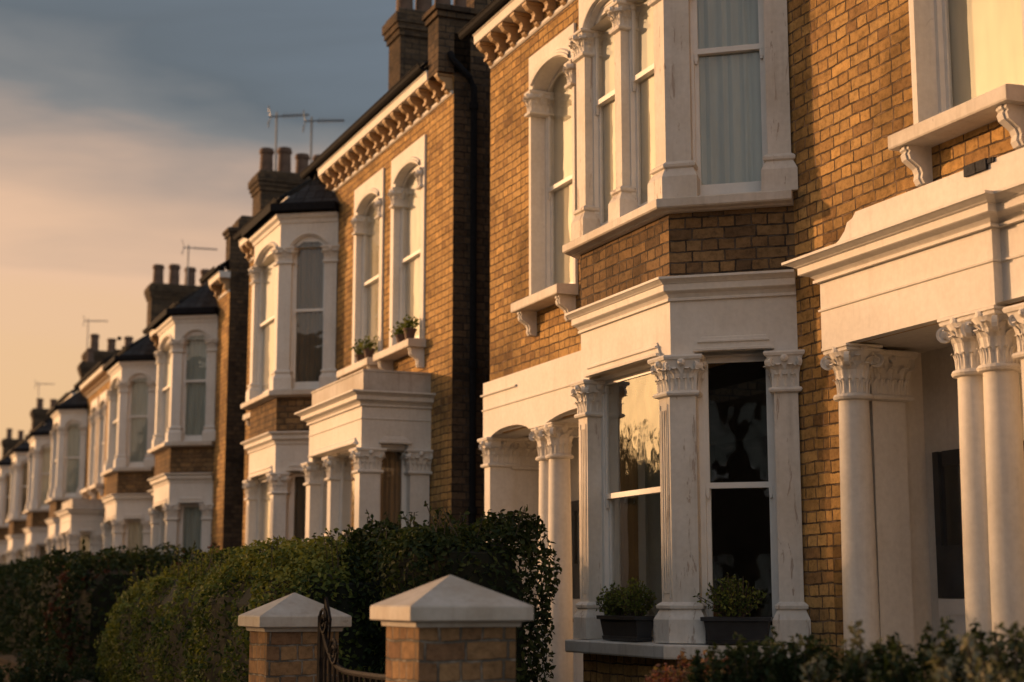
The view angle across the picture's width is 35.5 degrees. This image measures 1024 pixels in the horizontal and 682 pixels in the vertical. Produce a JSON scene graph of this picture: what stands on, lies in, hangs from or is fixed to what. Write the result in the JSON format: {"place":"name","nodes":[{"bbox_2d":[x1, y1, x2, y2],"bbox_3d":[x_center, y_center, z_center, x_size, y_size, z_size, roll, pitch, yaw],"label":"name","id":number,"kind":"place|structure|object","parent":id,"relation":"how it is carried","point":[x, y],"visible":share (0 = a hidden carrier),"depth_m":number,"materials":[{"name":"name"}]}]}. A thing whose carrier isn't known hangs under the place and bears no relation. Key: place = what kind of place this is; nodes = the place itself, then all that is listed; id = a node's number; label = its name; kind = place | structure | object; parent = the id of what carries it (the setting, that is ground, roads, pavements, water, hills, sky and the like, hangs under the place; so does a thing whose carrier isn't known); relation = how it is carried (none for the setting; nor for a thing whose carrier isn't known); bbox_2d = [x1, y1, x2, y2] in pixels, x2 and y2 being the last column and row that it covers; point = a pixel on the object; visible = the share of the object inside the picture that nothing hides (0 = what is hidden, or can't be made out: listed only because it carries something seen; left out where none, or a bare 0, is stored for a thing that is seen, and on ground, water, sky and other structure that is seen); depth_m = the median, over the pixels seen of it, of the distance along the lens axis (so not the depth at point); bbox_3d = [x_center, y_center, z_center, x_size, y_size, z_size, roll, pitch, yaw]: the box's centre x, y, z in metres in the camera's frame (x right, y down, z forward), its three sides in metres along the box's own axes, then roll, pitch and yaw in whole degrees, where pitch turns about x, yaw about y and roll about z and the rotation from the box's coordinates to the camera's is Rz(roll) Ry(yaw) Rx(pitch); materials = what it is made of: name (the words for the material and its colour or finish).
{"place":"outdoors","nodes":[
{"label":"outdoors","id":0,"kind":"place"},
{"bbox_2d":[0,0,452,458],"label":"sky","id":1,"kind":"structure","parent":0,"point":[131,131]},
{"label":"ground","id":2,"kind":"structure","parent":0,"visible":0},
{"bbox_2d":[1,428,30,456],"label":"brick house","id":3,"kind":"structure","parent":2,"relation":"on","point":[8,442],"depth_m":82.01,"materials":[{"name":"brick"}]},
{"bbox_2d":[5,418,51,564],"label":"brick house","id":4,"kind":"structure","parent":2,"relation":"on","point":[16,520],"depth_m":56.49,"materials":[{"name":"paint"}]},
{"bbox_2d":[12,464,15,510],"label":"window","id":5,"kind":"structure","parent":4,"relation":"in","point":[15,464],"depth_m":57.78,"materials":[{"name":"white paint"}]},
{"bbox_2d":[17,550,23,561],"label":"window","id":6,"kind":"structure","parent":4,"relation":"in","point":[20,556],"depth_m":56.18,"materials":[{"name":"white paint"}]},
{"bbox_2d":[19,460,28,517],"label":"window","id":7,"kind":"structure","parent":4,"relation":"in","point":[24,474],"depth_m":56.52,"materials":[{"name":"grey glass"}]},
{"bbox_2d":[0,398,56,563],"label":"brick house","id":8,"kind":"structure","parent":2,"relation":"on","point":[38,413],"depth_m":62.20,"materials":[{"name":"paint"}]},
{"bbox_2d":[2,554,6,563],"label":"window","id":9,"kind":"structure","parent":8,"relation":"in","point":[4,560],"depth_m":61.87,"materials":[{"name":"grey glass"}]},
{"bbox_2d":[3,473,10,525],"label":"window","id":10,"kind":"structure","parent":8,"relation":"in","point":[7,485],"depth_m":62.18,"materials":[{"name":"white paint"}]},
{"bbox_2d":[22,334,133,559],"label":"brick house","id":11,"kind":"structure","parent":2,"relation":"on","point":[37,507],"depth_m":50.89,"materials":[{"name":"paint"}]},
{"bbox_2d":[30,448,34,502],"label":"window","id":12,"kind":"structure","parent":11,"relation":"in","point":[33,448],"depth_m":52.10,"materials":[{"name":"white paint"}]},
{"bbox_2d":[37,544,46,558],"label":"window","id":13,"kind":"structure","parent":11,"relation":"in","point":[42,551],"depth_m":50.53,"materials":[{"name":"white paint"}]},
{"bbox_2d":[39,445,51,508],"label":"window","id":14,"kind":"structure","parent":11,"relation":"in","point":[45,462],"depth_m":50.85,"materials":[{"name":"grey glass"}]},
{"bbox_2d":[82,316,106,348],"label":"tv aerial","id":15,"kind":"object","parent":11,"relation":"attached to","point":[88,320],"visible":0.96,"depth_m":56.18,"materials":[{"name":"grey metal"}]},
{"bbox_2d":[45,264,209,555],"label":"brick house","id":16,"kind":"structure","parent":2,"relation":"on","point":[77,491],"depth_m":43.26,"materials":[{"name":"paint"}]},
{"bbox_2d":[53,425,57,490],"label":"window","id":17,"kind":"structure","parent":16,"relation":"in","point":[56,436],"depth_m":46.29,"materials":[{"name":"white paint"}]},
{"bbox_2d":[63,421,80,496],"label":"window","id":18,"kind":"structure","parent":16,"relation":"in","point":[73,438],"depth_m":45.09,"materials":[{"name":"grey glass"}]},
{"bbox_2d":[78,531,91,555],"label":"window","id":19,"kind":"structure","parent":16,"relation":"in","point":[85,535],"depth_m":40.93,"materials":[{"name":"white paint"}]},
{"bbox_2d":[92,421,95,484],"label":"window","id":20,"kind":"structure","parent":16,"relation":"in","point":[95,421],"depth_m":44.02,"materials":[{"name":"white paint"}]},
{"bbox_2d":[100,404,104,482],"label":"window","id":21,"kind":"structure","parent":16,"relation":"in","point":[103,420],"depth_m":42.56,"materials":[{"name":"white paint"}]},
{"bbox_2d":[182,240,217,284],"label":"tv aerial","id":22,"kind":"object","parent":16,"relation":"attached to","point":[188,247],"visible":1,"depth_m":42.66,"materials":[{"name":"grey metal"}]},
{"bbox_2d":[100,304,167,559],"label":"brick house","id":23,"kind":"structure","parent":2,"relation":"on","point":[129,465],"depth_m":34.90,"materials":[{"name":"paint"}]},
{"bbox_2d":[109,521,112,547],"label":"window","id":24,"kind":"structure","parent":23,"relation":"in","point":[111,530],"depth_m":35.81,"materials":[{"name":"white paint"}]},
{"bbox_2d":[111,380,118,467],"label":"window","id":25,"kind":"structure","parent":23,"relation":"in","point":[116,396],"depth_m":36.12,"materials":[{"name":"clear glass"}]},
{"bbox_2d":[124,519,144,553],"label":"window","id":26,"kind":"structure","parent":23,"relation":"in","point":[134,535],"depth_m":34.62,"materials":[{"name":"white paint"}]},
{"bbox_2d":[127,375,148,466],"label":"window","id":27,"kind":"structure","parent":23,"relation":"in","point":[139,396],"depth_m":34.96,"materials":[{"name":"clear glass"}]},
{"bbox_2d":[147,147,319,559],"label":"brick house","id":28,"kind":"structure","parent":2,"relation":"on","point":[197,450],"depth_m":29.00,"materials":[{"name":"paint"}]},
{"bbox_2d":[158,506,164,554],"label":"window","id":29,"kind":"structure","parent":28,"relation":"in","point":[162,523],"depth_m":30.07,"materials":[{"name":"white paint"}]},
{"bbox_2d":[160,338,170,442],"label":"window","id":30,"kind":"structure","parent":28,"relation":"in","point":[166,365],"depth_m":30.39,"materials":[{"name":"glass"}]},
{"bbox_2d":[178,503,202,559],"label":"window","id":31,"kind":"structure","parent":28,"relation":"in","point":[190,524],"depth_m":28.95,"materials":[{"name":"white paint"}]},
{"bbox_2d":[181,331,207,441],"bbox_3d":[-5.775,0.833,29.294,0.607,2.035,0.145,-2,-9,10],"label":"window","id":32,"kind":"structure","parent":28,"relation":"in","point":[195,357],"depth_m":29.29,"materials":[{"name":"clear glass"}]},
{"bbox_2d":[268,106,308,170],"bbox_3d":[-4.412,-3.929,31.542,0.806,1.324,0.404,1,-9,-9],"label":"tv aerial","id":33,"kind":"object","parent":28,"relation":"attached to","point":[276,128],"visible":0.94,"depth_m":31.54,"materials":[{"name":"grey metal"}]},
{"bbox_2d":[303,110,344,163],"bbox_3d":[-3.675,-3.888,31.185,0.808,1.130,0.404,1,-9,-9],"label":"tv aerial","id":34,"kind":"object","parent":28,"relation":"attached to","point":[311,132],"visible":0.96,"depth_m":31.18,"materials":[{"name":"grey metal"}]},
{"bbox_2d":[233,0,490,551],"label":"brick house","id":35,"kind":"structure","parent":2,"relation":"on","point":[377,224],"depth_m":19.40,"materials":[{"name":"brick"}]},
{"bbox_2d":[256,475,269,551],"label":"window","id":36,"kind":"structure","parent":35,"relation":"in","point":[263,502],"depth_m":22.87,"materials":[{"name":"white paint"}]},
{"bbox_2d":[257,246,275,394],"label":"window","id":37,"kind":"structure","parent":35,"relation":"in","point":[266,316],"depth_m":23.13,"materials":[{"name":"clear glass"}]},
{"bbox_2d":[288,471,305,540],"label":"window","id":38,"kind":"structure","parent":35,"relation":"in","point":[297,498],"depth_m":21.79,"materials":[{"name":"white paint"}]},
{"bbox_2d":[291,236,324,389],"bbox_3d":[-2.793,-0.383,22.146,0.607,2.155,0.145,-2,-9,10],"label":"window","id":39,"kind":"structure","parent":35,"relation":"in","point":[308,294],"depth_m":22.15,"materials":[{"name":"clear glass"}]},
{"bbox_2d":[319,453,339,542],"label":"window","id":40,"kind":"structure","parent":35,"relation":"in","point":[323,488],"depth_m":19.52,"materials":[{"name":"white paint"}]},
{"bbox_2d":[339,450,352,540],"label":"window","id":41,"kind":"structure","parent":35,"relation":"in","point":[345,485],"depth_m":18.78,"materials":[{"name":"white paint"}]},
{"bbox_2d":[349,339,367,361],"bbox_3d":[-1.896,0.129,20.378,0.257,0.290,0.286,-6,-11,34],"label":"plant pot","id":42,"kind":"object","parent":35,"relation":"on","point":[359,355],"visible":0.6,"depth_m":20.32,"materials":[{"name":"ceramic"}]},
{"bbox_2d":[358,335,377,357],"bbox_3d":[-1.773,0.071,20.059,0.299,0.303,0.270,-4,-10,21],"label":"plant pot","id":43,"kind":"object","parent":35,"relation":"on","point":[369,350],"visible":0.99,"depth_m":20.01,"materials":[{"name":"ceramic"}]},
{"bbox_2d":[361,195,379,353],"bbox_3d":[-1.732,-0.802,20.685,0.145,2.235,1.070,4,-10,-22],"label":"window","id":44,"kind":"structure","parent":35,"relation":"in","point":[370,244],"depth_m":21.04,"materials":[{"name":"glass"}]},
{"bbox_2d":[379,444,405,529],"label":"window","id":45,"kind":"structure","parent":35,"relation":"in","point":[393,480],"depth_m":17.97,"materials":[{"name":"glass"}]},
{"bbox_2d":[388,321,407,342],"bbox_3d":[-1.314,-0.105,18.890,0.268,0.276,0.314,4,-10,-22],"label":"plant pot","id":46,"kind":"object","parent":35,"relation":"on","point":[398,333],"visible":0.62,"depth_m":18.83,"materials":[{"name":"ceramic"}]},
{"bbox_2d":[397,314,419,339],"bbox_3d":[-1.193,-0.172,18.612,0.222,0.321,0.282,-2,-9,14],"label":"plant pot","id":47,"kind":"object","parent":35,"relation":"on","point":[409,330],"visible":0.99,"depth_m":18.57,"materials":[{"name":"ceramic"}]},
{"bbox_2d":[399,165,420,337],"bbox_3d":[-1.127,-1.036,19.233,0.145,2.235,1.070,4,-10,-22],"label":"window","id":48,"kind":"structure","parent":35,"relation":"in","point":[409,275],"depth_m":19.57,"materials":[{"name":"clear glass"}]},
{"bbox_2d":[458,0,836,681],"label":"brick house","id":49,"kind":"structure","parent":2,"relation":"on","point":[654,410],"depth_m":12.18,"materials":[{"name":"brick"}]},
{"bbox_2d":[545,64,572,287],"bbox_3d":[0.577,-1.574,15.309,0.145,2.305,1.030,4,-10,-22],"label":"window","id":50,"kind":"structure","parent":49,"relation":"in","point":[558,128],"depth_m":15.63,"materials":[{"name":"glass"}]},
{"bbox_2d":[571,500,582,681],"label":"door","id":51,"kind":"structure","parent":49,"relation":"in","point":[577,657],"depth_m":15.79,"materials":[{"name":"paint"}]},
{"bbox_2d":[592,0,615,226],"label":"window","id":52,"kind":"structure","parent":49,"relation":"in","point":[603,69],"depth_m":12.85,"materials":[{"name":"clear glass"}]},
{"bbox_2d":[596,576,656,641],"bbox_3d":[0.828,1.960,11.724,0.300,0.462,0.681,4,-10,-22],"label":"window box","id":53,"kind":"object","parent":49,"relation":"on","point":[618,621],"visible":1,"depth_m":11.57,"materials":[{"name":"black plastic"}]},
{"bbox_2d":[601,361,659,640],"bbox_3d":[0.983,1.190,11.921,0.145,2.045,1.230,4,-10,-22],"label":"window","id":54,"kind":"structure","parent":49,"relation":"in","point":[611,494],"depth_m":12.42,"materials":[{"name":"white paint"}]},
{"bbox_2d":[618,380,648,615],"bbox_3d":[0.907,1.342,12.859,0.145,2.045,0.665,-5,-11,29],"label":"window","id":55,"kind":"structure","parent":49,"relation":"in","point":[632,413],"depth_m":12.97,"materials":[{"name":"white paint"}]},
{"bbox_2d":[629,0,655,207],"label":"window","id":56,"kind":"structure","parent":49,"relation":"in","point":[641,42],"depth_m":12.24,"materials":[{"name":"clear glass"}]},
{"bbox_2d":[690,0,767,195],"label":"window","id":57,"kind":"structure","parent":49,"relation":"in","point":[728,77],"depth_m":11.62,"materials":[{"name":"clear glass"}]},
{"bbox_2d":[693,573,773,643],"bbox_3d":[1.498,1.814,10.870,0.538,0.478,0.356,-3,-10,16],"label":"window box","id":58,"kind":"object","parent":49,"relation":"on","point":[723,629],"visible":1,"depth_m":10.79,"materials":[{"name":"black plastic"}]},
{"bbox_2d":[698,349,778,642],"bbox_3d":[1.598,1.074,11.201,0.565,2.045,0.145,-3,-10,16],"label":"window","id":59,"kind":"structure","parent":49,"relation":"in","point":[704,439],"depth_m":11.18,"materials":[{"name":"white paint"}]},
{"bbox_2d":[781,0,1023,681],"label":"brick house","id":60,"kind":"structure","parent":2,"relation":"on","point":[913,267],"depth_m":10.14,"materials":[{"name":"paint"}]},
{"bbox_2d":[932,441,1023,670],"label":"door","id":61,"kind":"structure","parent":60,"relation":"in","point":[946,464],"depth_m":10.47,"materials":[{"name":"paint"}]},
{"bbox_2d":[934,0,1023,112],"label":"window","id":62,"kind":"structure","parent":60,"relation":"in","point":[979,43],"depth_m":9.82,"materials":[{"name":"clear glass"}]},
{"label":"front garden","id":63,"kind":"structure","parent":0,"visible":0},
{"bbox_2d":[0,652,91,681],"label":"garden wall","id":64,"kind":"structure","parent":63,"relation":"on","point":[6,659],"depth_m":25.08,"materials":[{"name":"brick"}]},
{"bbox_2d":[0,647,104,681],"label":"garden shrub","id":65,"kind":"object","parent":63,"relation":"on","point":[26,672],"visible":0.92,"depth_m":18.28,"materials":[{"name":"green plant"}]},
{"bbox_2d":[41,552,141,668],"bbox_3d":[-5.408,3.832,21.475,1.704,1.997,1.645,4,-10,-22],"label":"garden shrub","id":66,"kind":"object","parent":63,"relation":"on","point":[67,619],"visible":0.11,"depth_m":21.19,"materials":[{"name":"green plant"}]},
{"bbox_2d":[0,539,208,681],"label":"hedge","id":67,"kind":"object","parent":63,"relation":"on","point":[28,585],"visible":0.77,"depth_m":21.30,"materials":[{"name":"green plant"}]},
{"bbox_2d":[176,534,219,564],"bbox_3d":[-3.932,3.675,21.173,1.536,2.210,1.463,-6,-11,31],"label":"garden shrub","id":68,"kind":"object","parent":63,"relation":"on","point":[212,544],"depth_m":21.05,"materials":[{"name":"green plant"}]},
{"bbox_2d":[93,528,383,681],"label":"hedge","id":69,"kind":"object","parent":63,"relation":"on","point":[180,624],"visible":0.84,"depth_m":12.91,"materials":[{"name":"green plant"}]},
{"bbox_2d":[238,592,351,681],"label":"gate pillar","id":70,"kind":"structure","parent":63,"relation":"on","point":[283,639],"depth_m":9.66,"materials":[{"name":"brick"}]},
{"bbox_2d":[273,501,561,681],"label":"hedge","id":71,"kind":"object","parent":63,"relation":"on","point":[416,555],"visible":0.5,"depth_m":10.91,"materials":[{"name":"green plant"}]},
{"bbox_2d":[370,575,533,681],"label":"gate pillar","id":72,"kind":"structure","parent":63,"relation":"on","point":[450,628],"depth_m":7.17,"materials":[{"name":"brick"}]},
{"bbox_2d":[317,597,385,681],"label":"iron gate","id":73,"kind":"structure","parent":72,"relation":"attached to","point":[326,648],"depth_m":9.07,"materials":[{"name":"black metal"}]},
{"bbox_2d":[644,648,747,681],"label":"garden shrub","id":74,"kind":"object","parent":63,"relation":"on","point":[670,676],"visible":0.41,"depth_m":7.73,"materials":[{"name":"green plant"}]},
{"bbox_2d":[687,626,875,681],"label":"garden shrub","id":75,"kind":"object","parent":63,"relation":"on","point":[779,666],"visible":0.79,"depth_m":7.01,"materials":[{"name":"green plant"}]},
{"bbox_2d":[799,620,928,681],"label":"garden shrub","id":76,"kind":"object","parent":63,"relation":"on","point":[823,676],"visible":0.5,"depth_m":6.52,"materials":[{"name":"green plant"}]},
{"bbox_2d":[843,616,1023,681],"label":"garden shrub","id":77,"kind":"object","parent":63,"relation":"on","point":[886,667],"visible":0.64,"depth_m":6.23,"materials":[{"name":"green plant"}]},
{"bbox_2d":[925,621,1023,681],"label":"garden shrub","id":78,"kind":"object","parent":63,"relation":"on","point":[945,670],"visible":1,"depth_m":5.88,"materials":[{"name":"green plant"}]},
{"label":"brick house","id":79,"kind":"object","parent":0,"visible":0},
{"bbox_2d":[34,380,52,397],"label":"tv aerial","id":80,"kind":"object","parent":79,"relation":"attached to","point":[38,387],"visible":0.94,"depth_m":70.38,"materials":[{"name":"grey metal"}]}
]}

